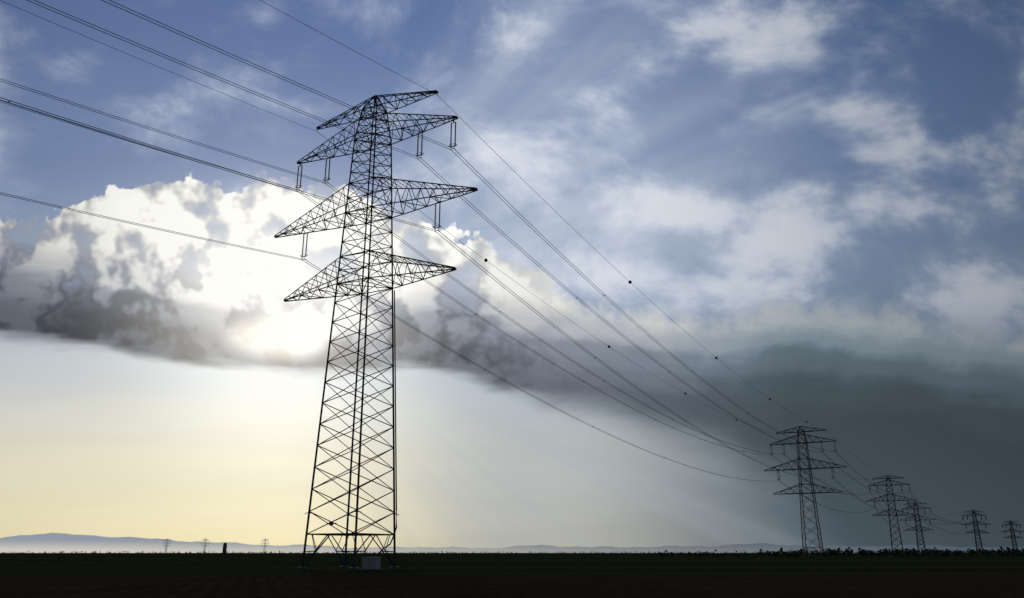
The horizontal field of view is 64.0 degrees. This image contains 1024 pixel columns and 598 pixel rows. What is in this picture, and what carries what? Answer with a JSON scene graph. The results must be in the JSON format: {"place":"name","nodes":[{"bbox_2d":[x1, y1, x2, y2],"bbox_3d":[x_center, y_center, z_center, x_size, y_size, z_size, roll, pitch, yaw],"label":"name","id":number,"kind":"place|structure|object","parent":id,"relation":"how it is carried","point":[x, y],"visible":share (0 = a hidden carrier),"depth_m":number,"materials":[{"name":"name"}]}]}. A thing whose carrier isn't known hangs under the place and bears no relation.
{"place":"outdoors","nodes":[
{"label":"outdoors","id":0,"kind":"place"},
{"bbox_2d":[0,553,1023,597],"bbox_3d":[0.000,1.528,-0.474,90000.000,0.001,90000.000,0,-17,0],"label":"terrain","id":1,"kind":"structure","parent":0,"point":[324,575],"depth_m":58.06,"materials":[{"name":"black soil"}]},
{"bbox_2d":[162,539,170,552],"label":"pylon","id":2,"kind":"object","parent":1,"relation":"on","point":[167,540],"visible":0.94,"depth_m":2681.91,"materials":[{"name":"grey metal"}]},
{"bbox_2d":[200,539,209,551],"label":"pylon","id":3,"kind":"object","parent":1,"relation":"on","point":[204,545],"visible":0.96,"depth_m":2680.88,"materials":[{"name":"grey metal"}]},
{"bbox_2d":[222,543,226,552],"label":"distant silo","id":4,"kind":"object","parent":1,"relation":"on","point":[224,547],"visible":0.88,"depth_m":2961.59,"materials":[{"name":"concrete"}]},
{"bbox_2d":[2,551,452,553],"bbox_3d":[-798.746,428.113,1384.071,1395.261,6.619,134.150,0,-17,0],"label":"trees","id":5,"kind":"object","parent":1,"relation":"on","point":[216,552],"visible":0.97,"depth_m":1404.95,"materials":[{"name":"black plant"}]},
{"bbox_2d":[260,539,269,552],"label":"pylon","id":6,"kind":"object","parent":1,"relation":"on","point":[265,543],"visible":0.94,"depth_m":2681.49,"materials":[{"name":"grey metal"}]},
{"bbox_2d":[15,551,684,552],"bbox_3d":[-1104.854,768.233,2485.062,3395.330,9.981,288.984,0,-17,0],"label":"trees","id":7,"kind":"object","parent":1,"relation":"on","point":[369,552],"visible":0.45,"depth_m":2520.95,"materials":[{"name":"black plant"}]},
{"bbox_2d":[360,557,381,570],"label":"switch cabinet","id":8,"kind":"object","parent":1,"relation":"on","point":[371,563],"visible":0.94,"depth_m":77.19,"materials":[{"name":"metal"}]},
{"bbox_2d":[274,90,477,569],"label":"pylon","id":9,"kind":"object","parent":1,"relation":"on","point":[355,533],"visible":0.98,"depth_m":91.66,"materials":[{"name":"metal"}]},
{"bbox_2d":[0,0,452,259],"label":"wires","id":10,"kind":"object","parent":9,"relation":"attached to","point":[112,135],"visible":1,"depth_m":76.15,"materials":[{"name":"grey metal"}]},
{"bbox_2d":[376,290,396,556],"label":"cable pipe","id":11,"kind":"object","parent":9,"relation":"attached to","point":[380,551],"visible":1,"depth_m":87.96,"materials":[{"name":"metal"}]},
{"bbox_2d":[300,133,833,480],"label":"wires","id":12,"kind":"object","parent":9,"relation":"hanging from","point":[629,282],"visible":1,"depth_m":130.23,"materials":[{"name":"grey metal"}]},
{"bbox_2d":[446,551,919,553],"bbox_3d":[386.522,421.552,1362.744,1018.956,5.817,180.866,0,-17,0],"label":"trees","id":13,"kind":"object","parent":1,"relation":"on","point":[602,552],"visible":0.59,"depth_m":1396.54,"materials":[{"name":"black plant"}]},
{"bbox_2d":[658,549,800,556],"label":"hedge trees","id":14,"kind":"object","parent":1,"relation":"on","point":[722,555],"visible":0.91,"depth_m":316.00,"materials":[{"name":"black plant"}]},
{"bbox_2d":[764,426,846,557],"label":"pylon","id":15,"kind":"object","parent":1,"relation":"on","point":[798,432],"visible":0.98,"depth_m":297.31,"materials":[{"name":"metal"}]},
{"bbox_2d":[758,546,1023,556],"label":"trees","id":16,"kind":"object","parent":1,"relation":"on","point":[896,552],"visible":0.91,"depth_m":333.26,"materials":[{"name":"black plant"}]},
{"bbox_2d":[866,475,915,555],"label":"pylon","id":17,"kind":"object","parent":1,"relation":"on","point":[891,485],"visible":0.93,"depth_m":504.77,"materials":[{"name":"metal"}]},
{"bbox_2d":[771,435,908,512],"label":"wires","id":18,"kind":"object","parent":17,"relation":"attached to","point":[839,483],"visible":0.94,"depth_m":357.15,"materials":[{"name":"grey metal"}]},
{"bbox_2d":[871,479,930,527],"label":"wires","id":19,"kind":"object","parent":17,"relation":"attached to","point":[899,515],"visible":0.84,"depth_m":566.29,"materials":[{"name":"grey metal"}]},
{"bbox_2d":[899,502,935,554],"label":"pylon","id":20,"kind":"object","parent":1,"relation":"on","point":[919,526],"visible":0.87,"depth_m":709.47,"materials":[{"name":"metal"}]},
{"bbox_2d":[904,504,986,534],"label":"wires","id":21,"kind":"object","parent":20,"relation":"attached to","point":[947,522],"visible":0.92,"depth_m":778.36,"materials":[{"name":"grey metal"}]},
{"bbox_2d":[833,546,1023,555],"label":"trees","id":22,"kind":"object","parent":1,"relation":"on","point":[980,553],"visible":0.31,"depth_m":442.82,"materials":[{"name":"black plant"}]},
{"bbox_2d":[962,510,990,553],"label":"pylon","id":23,"kind":"object","parent":1,"relation":"on","point":[974,520],"visible":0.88,"depth_m":891.27,"materials":[{"name":"metal"}]},
{"bbox_2d":[1001,521,1023,549],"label":"pylon","id":24,"kind":"object","parent":1,"relation":"on","point":[1013,530],"visible":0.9,"depth_m":1184.18,"materials":[{"name":"metal"}]},
{"bbox_2d":[0,533,1023,552],"bbox_3d":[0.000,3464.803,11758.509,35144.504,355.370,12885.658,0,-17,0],"label":"distant hills","id":25,"kind":"structure","parent":0,"point":[54,542],"depth_m":15467.31,"materials":[{"name":"grey"}]},
{"bbox_2d":[0,0,1023,548],"label":"sky","id":26,"kind":"structure","parent":0,"point":[826,197],"materials":[{"name":"blue"}]}
]}

